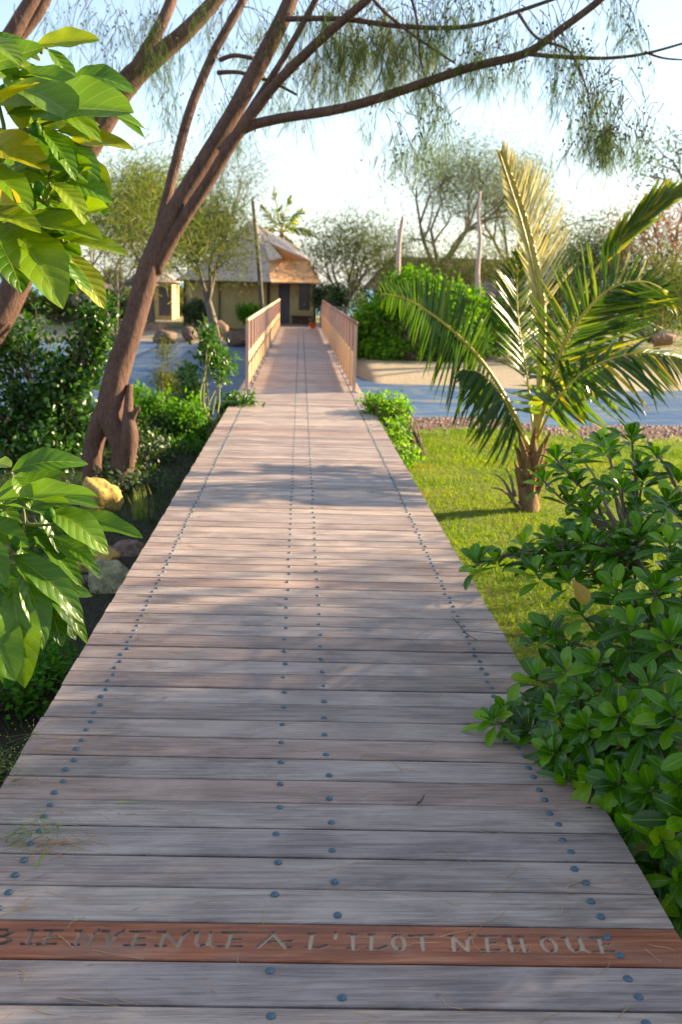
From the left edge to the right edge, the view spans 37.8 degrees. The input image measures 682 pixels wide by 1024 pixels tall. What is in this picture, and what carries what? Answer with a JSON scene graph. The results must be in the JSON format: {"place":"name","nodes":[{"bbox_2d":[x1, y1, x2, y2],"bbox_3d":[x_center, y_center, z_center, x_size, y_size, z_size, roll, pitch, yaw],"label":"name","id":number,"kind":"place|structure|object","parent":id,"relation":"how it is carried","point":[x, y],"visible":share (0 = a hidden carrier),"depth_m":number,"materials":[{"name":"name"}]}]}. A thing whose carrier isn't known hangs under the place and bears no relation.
{"place":"outdoors","nodes":[
{"label":"outdoors","id":0,"kind":"place"},
{"bbox_2d":[0,421,208,786],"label":"grass","id":1,"kind":"structure","parent":0,"point":[36,517],"depth_m":9.22,"materials":[{"name":"green plant"}]},
{"bbox_2d":[280,323,320,327],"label":"terrace","id":2,"kind":"structure","parent":0,"point":[294,325],"depth_m":42.77,"materials":[{"name":"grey wood"}]},
{"bbox_2d":[291,315,312,323],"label":"counter","id":3,"kind":"object","parent":2,"relation":"on","point":[299,319],"visible":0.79,"depth_m":44.20,"materials":[{"name":"brown wood"}]},
{"bbox_2d":[0,279,677,320],"bbox_3d":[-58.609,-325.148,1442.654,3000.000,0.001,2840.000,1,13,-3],"label":"sea","id":4,"kind":"structure","parent":0,"point":[33,285],"depth_m":221.28,"materials":[{"name":"liquid"}]},
{"bbox_2d":[0,310,681,929],"bbox_3d":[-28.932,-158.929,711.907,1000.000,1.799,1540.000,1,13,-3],"label":"ground","id":5,"kind":"structure","parent":0,"point":[396,372],"depth_m":9.76,"materials":[{"name":"green plant"}]},
{"bbox_2d":[0,681,19,697],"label":"undergrowth plant","id":6,"kind":"object","parent":5,"relation":"on","point":[1,690],"visible":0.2,"depth_m":4.54,"materials":[{"name":"green plant"}]},
{"bbox_2d":[0,0,50,78],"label":"casuarina tree","id":7,"kind":"object","parent":5,"relation":"on","point":[30,12],"visible":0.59,"depth_m":11.96,"materials":[{"name":"brown plant"}]},
{"bbox_2d":[0,719,65,790],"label":"grass tuft","id":8,"kind":"object","parent":5,"relation":"on","point":[10,769],"visible":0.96,"depth_m":3.43,"materials":[{"name":"green plant"}]},
{"bbox_2d":[0,647,70,725],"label":"ground plant","id":9,"kind":"object","parent":5,"relation":"on","point":[28,695],"visible":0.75,"depth_m":4.62,"materials":[{"name":"green plant"}]},
{"bbox_2d":[0,245,100,330],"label":"olive tree","id":10,"kind":"object","parent":5,"relation":"on","point":[1,275],"depth_m":40.17,"materials":[{"name":"green plant"}]},
{"bbox_2d":[31,633,84,695],"bbox_3d":[-1.452,0.766,5.010,0.404,0.389,0.483,-5,14,-26],"label":"ground plant","id":11,"kind":"object","parent":5,"relation":"on","point":[58,651],"visible":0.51,"depth_m":4.95,"materials":[{"name":"green plant"}]},
{"bbox_2d":[0,288,122,473],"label":"leafy bush","id":12,"kind":"object","parent":5,"relation":"on","point":[54,409],"visible":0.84,"depth_m":10.97,"materials":[{"name":"green plant"}]},
{"bbox_2d":[0,447,142,687],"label":"broadleaf shrub","id":13,"kind":"object","parent":5,"relation":"on","point":[41,591],"visible":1,"depth_m":3.20,"materials":[{"name":"green plant"}]},
{"bbox_2d":[0,26,144,308],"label":"broadleaf shrub","id":14,"kind":"object","parent":5,"relation":"on","point":[45,167],"visible":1,"depth_m":3.35,"materials":[{"name":"green plant"}]},
{"bbox_2d":[20,292,127,324],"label":"shore scrub","id":15,"kind":"object","parent":5,"relation":"on","point":[57,311],"visible":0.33,"depth_m":43.79,"materials":[{"name":"green plant"}]},
{"bbox_2d":[82,575,87,582],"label":"rock","id":16,"kind":"object","parent":5,"relation":"on","point":[85,579],"visible":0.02,"depth_m":6.70,"materials":[{"name":"grey stone"}]},
{"bbox_2d":[0,267,182,315],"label":"distant scrub","id":17,"kind":"object","parent":5,"relation":"on","point":[82,293],"visible":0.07,"depth_m":57.44,"materials":[{"name":"green plant"}]},
{"bbox_2d":[76,282,112,317],"bbox_3d":[-10.217,-8.488,40.137,2.074,2.483,2.040,1,13,-3],"label":"thatched parasol","id":18,"kind":"object","parent":5,"relation":"on","point":[106,285],"visible":0.11,"depth_m":39.91,"materials":[{"name":"brown plant"}]},
{"bbox_2d":[72,157,121,308],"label":"olive tree","id":19,"kind":"object","parent":5,"relation":"on","point":[74,296],"visible":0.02,"depth_m":55.74,"materials":[{"name":"green plant"}]},
{"bbox_2d":[76,545,119,571],"bbox_3d":[-1.778,0.380,7.100,0.288,0.307,0.473,17,20,50],"label":"rock","id":20,"kind":"object","parent":5,"relation":"on","point":[113,554],"visible":0.16,"depth_m":7.04,"materials":[{"name":"yellow stone"}]},
{"bbox_2d":[81,476,123,511],"bbox_3d":[-2.130,-0.075,8.904,0.403,0.475,0.402,14,17,43],"label":"rock","id":21,"kind":"object","parent":5,"relation":"on","point":[108,494],"visible":0.56,"depth_m":8.77,"materials":[{"name":"yellow stone"}]},
{"bbox_2d":[76,399,136,444],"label":"undergrowth plant","id":22,"kind":"object","parent":5,"relation":"on","point":[95,403],"visible":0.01,"depth_m":12.51,"materials":[{"name":"green plant"}]},
{"bbox_2d":[88,558,129,593],"bbox_3d":[-1.498,0.518,6.588,0.340,0.426,0.317,-2,13,-15],"label":"rock","id":23,"kind":"object","parent":5,"relation":"on","point":[113,571],"visible":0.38,"depth_m":6.51,"materials":[{"name":"grey stone"}]},
{"bbox_2d":[0,0,224,347],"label":"casuarina tree","id":24,"kind":"object","parent":5,"relation":"on","point":[12,300],"visible":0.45,"depth_m":10.74,"materials":[{"name":"green plant"}]},
{"bbox_2d":[111,539,144,556],"bbox_3d":[-1.651,0.333,7.497,0.347,0.232,0.276,2,13,3],"label":"rock","id":25,"kind":"object","parent":5,"relation":"on","point":[134,547],"visible":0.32,"depth_m":7.44,"materials":[{"name":"grey stone"}]},
{"bbox_2d":[81,455,176,499],"bbox_3d":[-2.075,-0.262,9.717,0.874,0.547,0.981,-3,14,-21],"label":"undergrowth plant","id":26,"kind":"object","parent":5,"relation":"on","point":[137,477],"visible":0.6,"depth_m":9.53,"materials":[{"name":"green plant"}]},
{"bbox_2d":[6,114,252,336],"bbox_3d":[-3.403,-3.789,15.385,3.970,4.726,3.479,1,13,-3],"label":"feathery tree","id":27,"kind":"object","parent":5,"relation":"on","point":[126,216],"visible":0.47,"depth_m":15.43,"materials":[{"name":"green plant"}]},
{"bbox_2d":[77,163,189,315],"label":"olive tree","id":28,"kind":"object","parent":5,"relation":"on","point":[113,273],"visible":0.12,"depth_m":53.57,"materials":[{"name":"green plant"}]},
{"bbox_2d":[121,276,157,286],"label":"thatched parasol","id":29,"kind":"object","parent":5,"relation":"on","point":[129,281],"visible":0.16,"depth_m":49.47,"materials":[{"name":"grey plant"}]},
{"bbox_2d":[128,484,152,521],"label":"grass tuft","id":30,"kind":"object","parent":5,"relation":"on","point":[139,507],"visible":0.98,"depth_m":8.51,"materials":[{"name":"green plant"}]},
{"bbox_2d":[130,372,154,420],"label":"waterside shrub","id":31,"kind":"object","parent":5,"relation":"on","point":[136,393],"visible":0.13,"depth_m":14.85,"materials":[{"name":"green plant"}]},
{"bbox_2d":[103,419,193,469],"bbox_3d":[-2.210,-0.725,11.250,0.830,0.637,1.027,6,14,20],"label":"undergrowth plant","id":32,"kind":"object","parent":5,"relation":"on","point":[158,442],"visible":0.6,"depth_m":11.14,"materials":[{"name":"green plant"}]},
{"bbox_2d":[84,130,215,322],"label":"olive tree","id":33,"kind":"object","parent":5,"relation":"on","point":[151,317],"visible":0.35,"depth_m":41.88,"materials":[{"name":"green plant"}]},
{"bbox_2d":[143,322,169,330],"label":"boulder","id":34,"kind":"object","parent":5,"relation":"on","point":[155,326],"visible":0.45,"depth_m":41.72,"materials":[{"name":"brown stone"}]},
{"bbox_2d":[133,383,184,436],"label":"waterside shrub","id":35,"kind":"object","parent":5,"relation":"on","point":[149,406],"visible":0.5,"depth_m":13.04,"materials":[{"name":"green plant"}]},
{"bbox_2d":[141,431,178,455],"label":"ground plant","id":36,"kind":"object","parent":5,"relation":"on","point":[168,449],"visible":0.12,"depth_m":11.73,"materials":[{"name":"green plant"}]},
{"bbox_2d":[152,330,176,343],"bbox_3d":[-6.687,-6.640,38.013,0.947,0.611,0.912,10,15,34],"label":"boulder","id":37,"kind":"object","parent":5,"relation":"on","point":[157,334],"visible":0.6,"depth_m":37.76,"materials":[{"name":"brown stone"}]},
{"bbox_2d":[146,329,183,420],"bbox_3d":[-2.379,-1.783,13.502,0.548,1.395,1.036,-5,15,-28],"label":"feathery plant","id":38,"kind":"object","parent":5,"relation":"on","point":[160,381],"visible":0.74,"depth_m":13.52,"materials":[{"name":"green plant"}]},
{"bbox_2d":[154,270,182,319],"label":"bungalow","id":39,"kind":"object","parent":5,"relation":"on","point":[170,310],"visible":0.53,"depth_m":52.02,"materials":[{"name":"paint"}]},
{"bbox_2d":[159,286,170,315],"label":"door","id":40,"kind":"structure","parent":39,"relation":"in","point":[164,307],"depth_m":51.93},
{"bbox_2d":[146,396,213,442],"bbox_3d":[-2.063,-1.138,12.851,0.839,0.683,0.902,-7,15,-33],"label":"undergrowth plant","id":41,"kind":"object","parent":5,"relation":"on","point":[165,425],"visible":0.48,"depth_m":12.73,"materials":[{"name":"green plant"}]},
{"bbox_2d":[160,388,214,443],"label":"waterside shrub","id":42,"kind":"object","parent":5,"relation":"on","point":[182,414],"visible":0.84,"depth_m":12.58,"materials":[{"name":"green plant"}]},
{"bbox_2d":[181,326,197,341],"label":"boulder","id":43,"kind":"object","parent":5,"relation":"on","point":[187,335],"visible":0.91,"depth_m":38.74,"materials":[{"name":"brown stone"}]},
{"bbox_2d":[169,429,209,455],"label":"ground plant","id":44,"kind":"object","parent":5,"relation":"on","point":[190,444],"visible":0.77,"depth_m":11.94,"materials":[{"name":"green plant"}]},
{"bbox_2d":[88,152,295,320],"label":"olive tree","id":45,"kind":"object","parent":5,"relation":"on","point":[174,266],"visible":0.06,"depth_m":47.60,"materials":[{"name":"green plant"}]},
{"bbox_2d":[177,296,207,330],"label":"round bush","id":46,"kind":"object","parent":5,"relation":"on","point":[195,313],"visible":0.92,"depth_m":41.97,"materials":[{"name":"green plant"}]},
{"bbox_2d":[148,316,264,434],"bbox_3d":[-1.873,-1.895,13.981,1.634,1.683,1.384,13,17,41],"label":"sapling","id":47,"kind":"object","parent":5,"relation":"on","point":[220,362],"visible":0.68,"depth_m":13.93,"materials":[{"name":"green plant"}]},
{"bbox_2d":[133,162,294,345],"bbox_3d":[-4.485,-8.818,34.801,5.717,6.774,6.887,1,13,-3],"label":"grey green tree","id":48,"kind":"object","parent":5,"relation":"on","point":[222,228],"visible":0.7,"depth_m":34.58,"materials":[{"name":"green plant"}]},
{"bbox_2d":[208,320,228,336],"bbox_3d":[-4.950,-7.372,40.045,0.939,0.694,0.836,2,13,3],"label":"boulder","id":49,"kind":"object","parent":5,"relation":"on","point":[223,326],"visible":0.33,"depth_m":39.77,"materials":[{"name":"brown stone"}]},
{"bbox_2d":[160,102,301,239],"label":"sparse tree","id":50,"kind":"object","parent":5,"relation":"on","point":[222,174],"visible":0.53,"depth_m":58.05,"materials":[{"name":"green plant"}]},
{"bbox_2d":[223,330,245,346],"bbox_3d":[-3.889,-6.480,37.536,1.138,0.796,1.264,-1,13,-12],"label":"boulder","id":51,"kind":"object","parent":5,"relation":"on","point":[236,338],"visible":0.63,"depth_m":37.08,"materials":[{"name":"stone"}]},
{"bbox_2d":[234,299,259,326],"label":"round bush","id":52,"kind":"object","parent":5,"relation":"on","point":[246,311],"visible":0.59,"depth_m":42.04,"materials":[{"name":"green plant"}]},
{"bbox_2d":[175,220,321,328],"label":"bungalow","id":53,"kind":"object","parent":5,"relation":"on","point":[286,284],"visible":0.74,"depth_m":44.29,"materials":[{"name":"paint"}]},
{"bbox_2d":[279,284,289,322],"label":"door","id":54,"kind":"structure","parent":53,"relation":"in","point":[284,289],"depth_m":44.64,"materials":[{"name":"wood"}]},
{"bbox_2d":[297,284,310,311],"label":"window","id":55,"kind":"structure","parent":53,"relation":"in","point":[304,294],"depth_m":44.61,"materials":[{"name":"grey glass"}]},
{"bbox_2d":[251,201,263,309],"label":"mast","id":56,"kind":"object","parent":5,"relation":"on","point":[261,296],"visible":0.59,"depth_m":41.35,"materials":[{"name":"brown wood"}]},
{"bbox_2d":[259,185,316,250],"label":"coconut palm","id":57,"kind":"object","parent":5,"relation":"on","point":[284,217],"visible":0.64,"depth_m":56.03,"materials":[{"name":"green plant"}]},
{"bbox_2d":[307,279,351,314],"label":"round bush","id":58,"kind":"object","parent":5,"relation":"on","point":[329,293],"visible":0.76,"depth_m":42.68,"materials":[{"name":"green plant"}]},
{"bbox_2d":[319,305,346,326],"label":"barrier rail","id":59,"kind":"object","parent":5,"relation":"on","point":[333,306],"visible":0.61,"depth_m":41.50,"materials":[{"name":"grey wood"}]},
{"bbox_2d":[0,327,681,1023],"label":"boardwalk","id":60,"kind":"structure","parent":5,"relation":"on","point":[256,839],"depth_m":3.29,"materials":[{"name":"brown wood"}]},
{"bbox_2d":[0,797,80,856],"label":"grass tuft","id":61,"kind":"object","parent":60,"relation":"on","point":[55,824],"visible":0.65,"depth_m":2.97,"materials":[{"name":"green plant"}]},
{"bbox_2d":[34,847,47,868],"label":"fallen stalk","id":62,"kind":"object","parent":60,"relation":"on","point":[37,863],"visible":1,"depth_m":2.88,"materials":[{"name":"green plant"}]},
{"bbox_2d":[243,299,279,389],"bbox_3d":[-1.980,-5.223,27.828,0.120,1.147,24.620,1,13,-3],"label":"bridge railing","id":63,"kind":"object","parent":60,"relation":"on","point":[262,326],"visible":0.98,"depth_m":20.32,"materials":[{"name":"brown wood"}]},
{"bbox_2d":[309,317,316,328],"bbox_3d":[-1.114,-7.539,39.691,0.329,0.448,0.349,1,13,-3],"label":"flower pot","id":64,"kind":"object","parent":60,"relation":"on","point":[312,325],"visible":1,"depth_m":39.64,"materials":[{"name":"ceramic"}]},
{"bbox_2d":[0,407,672,1023],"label":"fallen needles","id":65,"kind":"object","parent":60,"relation":"on","point":[192,819],"visible":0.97,"depth_m":3.00,"materials":[{"name":"brown plant"}]},
{"bbox_2d":[321,300,357,391],"bbox_3d":[-0.262,-5.194,27.905,0.120,1.147,24.620,1,13,-3],"label":"bridge railing","id":66,"kind":"object","parent":60,"relation":"on","point":[339,328],"visible":0.99,"depth_m":20.38,"materials":[{"name":"brown wood"}]},
{"bbox_2d":[451,616,528,639],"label":"fallen twig","id":67,"kind":"object","parent":60,"relation":"on","point":[479,631],"visible":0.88,"depth_m":4.85,"materials":[{"name":"brown wood"}]},
{"bbox_2d":[4,408,681,442],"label":"shore pebbles","id":68,"kind":"object","parent":5,"relation":"on","point":[559,428],"visible":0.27,"depth_m":15.56,"materials":[{"name":"grey gravel"}]},
{"bbox_2d":[275,182,428,314],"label":"olive tree","id":69,"kind":"object","parent":5,"relation":"on","point":[336,252],"visible":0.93,"depth_m":45.07,"materials":[{"name":"green plant"}]},
{"bbox_2d":[324,227,433,316],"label":"olive tree","id":70,"kind":"object","parent":5,"relation":"on","point":[364,291],"visible":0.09,"depth_m":51.31,"materials":[{"name":"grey plant"}]},
{"bbox_2d":[79,0,681,491],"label":"casuarina tree","id":71,"kind":"object","parent":5,"relation":"on","point":[113,422],"visible":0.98,"depth_m":9.26,"materials":[{"name":"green plant"}]},
{"bbox_2d":[355,389,426,471],"bbox_3d":[0.652,-1.039,12.410,0.851,0.778,3.419,1,13,-3],"label":"shrub","id":72,"kind":"object","parent":5,"relation":"on","point":[395,417],"visible":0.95,"depth_m":12.68,"materials":[{"name":"green plant"}]},
{"bbox_2d":[395,216,404,276],"bbox_3d":[1.958,-7.909,34.161,0.212,4.348,0.800,4,13,9],"label":"dead trunk","id":73,"kind":"object","parent":5,"relation":"on","point":[398,251],"visible":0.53,"depth_m":33.94,"materials":[{"name":"brown wood"}]},
{"bbox_2d":[335,213,482,307],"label":"olive tree","id":74,"kind":"object","parent":5,"relation":"on","point":[386,268],"visible":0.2,"depth_m":44.27,"materials":[{"name":"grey plant"}]},
{"bbox_2d":[349,262,499,361],"bbox_3d":[2.152,-5.467,28.683,4.652,3.385,3.128,1,13,-3],"label":"mangrove bush","id":75,"kind":"object","parent":5,"relation":"on","point":[381,335],"visible":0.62,"depth_m":28.18,"materials":[{"name":"green plant"}]},
{"bbox_2d":[362,256,534,329],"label":"thatched hall","id":76,"kind":"structure","parent":5,"relation":"on","point":[371,288],"depth_m":51.45,"materials":[{"name":"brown plant"}]},
{"bbox_2d":[352,94,585,282],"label":"sparse tree","id":77,"kind":"object","parent":5,"relation":"on","point":[468,187],"visible":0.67,"depth_m":48.02,"materials":[{"name":"green plant"}]},
{"bbox_2d":[475,191,481,299],"bbox_3d":[4.703,-8.312,34.125,0.252,5.212,1.000,1,13,-3],"label":"dead trunk","id":78,"kind":"object","parent":5,"relation":"on","point":[477,269],"visible":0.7,"depth_m":33.95,"materials":[{"name":"brown wood"}]},
{"bbox_2d":[411,201,549,331],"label":"olive tree","id":79,"kind":"object","parent":5,"relation":"on","point":[482,272],"visible":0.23,"depth_m":44.14,"materials":[{"name":"green plant"}]},
{"bbox_2d":[472,281,504,315],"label":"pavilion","id":80,"kind":"structure","parent":5,"relation":"on","point":[490,286],"depth_m":40.09,"materials":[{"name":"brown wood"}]},
{"bbox_2d":[465,288,515,357],"bbox_3d":[4.280,-5.596,30.236,2.314,2.358,2.408,1,13,-3],"label":"mangrove bush","id":81,"kind":"object","parent":5,"relation":"on","point":[493,337],"visible":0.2,"depth_m":30.13,"materials":[{"name":"green plant"}]},
{"bbox_2d":[485,356,498,359],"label":"boulder","id":82,"kind":"object","parent":5,"relation":"on","point":[492,358],"visible":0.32,"depth_m":28.92,"materials":[{"name":"brown stone"}]},
{"bbox_2d":[499,355,518,362],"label":"boulder","id":83,"kind":"object","parent":5,"relation":"on","point":[505,359],"visible":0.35,"depth_m":27.81,"materials":[{"name":"brown stone"}]},
{"bbox_2d":[494,286,531,338],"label":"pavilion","id":84,"kind":"structure","parent":5,"relation":"on","point":[499,295],"depth_m":38.10,"materials":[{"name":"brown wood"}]},
{"bbox_2d":[345,271,681,327],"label":"distant scrub","id":85,"kind":"object","parent":5,"relation":"on","point":[357,297],"visible":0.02,"depth_m":60.44,"materials":[{"name":"green plant"}]},
{"bbox_2d":[407,127,634,258],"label":"sparse tree","id":86,"kind":"object","parent":5,"relation":"on","point":[485,200],"visible":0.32,"depth_m":52.62,"materials":[{"name":"green plant"}]},
{"bbox_2d":[378,138,681,512],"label":"coconut palm","id":87,"kind":"object","parent":5,"relation":"on","point":[572,386],"visible":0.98,"depth_m":9.10,"materials":[{"name":"green plant"}]},
{"bbox_2d":[475,200,615,337],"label":"olive tree","id":88,"kind":"object","parent":5,"relation":"on","point":[558,293],"visible":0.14,"depth_m":40.94,"materials":[{"name":"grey plant"}]},
{"bbox_2d":[496,168,642,327],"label":"sparse tree","id":89,"kind":"object","parent":5,"relation":"on","point":[571,224],"visible":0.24,"depth_m":49.30,"materials":[{"name":"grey plant"}]},
{"bbox_2d":[458,418,681,939],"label":"naupaka shrub","id":90,"kind":"object","parent":5,"relation":"on","point":[619,754],"visible":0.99,"depth_m":3.62,"materials":[{"name":"green plant"}]},
{"bbox_2d":[533,191,681,347],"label":"olive tree","id":91,"kind":"object","parent":5,"relation":"on","point":[645,269],"visible":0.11,"depth_m":38.75,"materials":[{"name":"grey plant"}]},
{"bbox_2d":[542,195,678,345],"bbox_3d":[10.159,-9.099,37.470,5.421,5.655,6.562,13,17,40],"label":"dark tree","id":92,"kind":"object","parent":5,"relation":"on","point":[596,251],"visible":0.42,"depth_m":36.90,"materials":[{"name":"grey plant"}]},
{"bbox_2d":[611,347,635,359],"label":"boulder","id":93,"kind":"object","parent":5,"relation":"on","point":[626,357],"visible":0.07,"depth_m":28.20,"materials":[{"name":"brown stone"}]},
{"bbox_2d":[580,282,681,343],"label":"shore scrub","id":94,"kind":"object","parent":5,"relation":"on","point":[649,340],"visible":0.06,"depth_m":40.05,"materials":[{"name":"green plant"}]},
{"bbox_2d":[582,163,681,354],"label":"reddish tree","id":95,"kind":"object","parent":5,"relation":"on","point":[656,229],"visible":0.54,"depth_m":32.31,"materials":[{"name":"foliage"},{"name":"bark"}]},
{"bbox_2d":[608,103,681,199],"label":"dark tree","id":96,"kind":"object","parent":5,"relation":"on","point":[656,176],"visible":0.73,"depth_m":28.96,"materials":[{"name":"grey plant"}]},
{"bbox_2d":[615,223,681,353],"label":"olive tree","id":97,"kind":"object","parent":5,"relation":"on","point":[673,318],"visible":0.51,"depth_m":30.45,"materials":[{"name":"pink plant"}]},
{"bbox_2d":[652,331,676,346],"bbox_3d":[9.573,-5.119,29.478,0.684,0.498,0.926,3,13,6],"label":"boulder","id":98,"kind":"object","parent":5,"relation":"on","point":[659,339],"visible":0.88,"depth_m":29.21,"materials":[{"name":"brown stone"}]},
{"bbox_2d":[0,339,681,427],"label":"water","id":99,"kind":"structure","parent":0,"point":[424,401],"depth_m":22.29,"materials":[{"name":"blue liquid"}]},
{"bbox_2d":[0,0,681,293],"label":"sky","id":100,"kind":"structure","parent":0,"point":[309,178],"materials":[{"name":"white"}]},
{"bbox_2d":[384,427,681,850],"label":"lawn","id":101,"kind":"structure","parent":0,"point":[478,497],"depth_m":9.78,"materials":[{"name":"green plant"}]}
]}

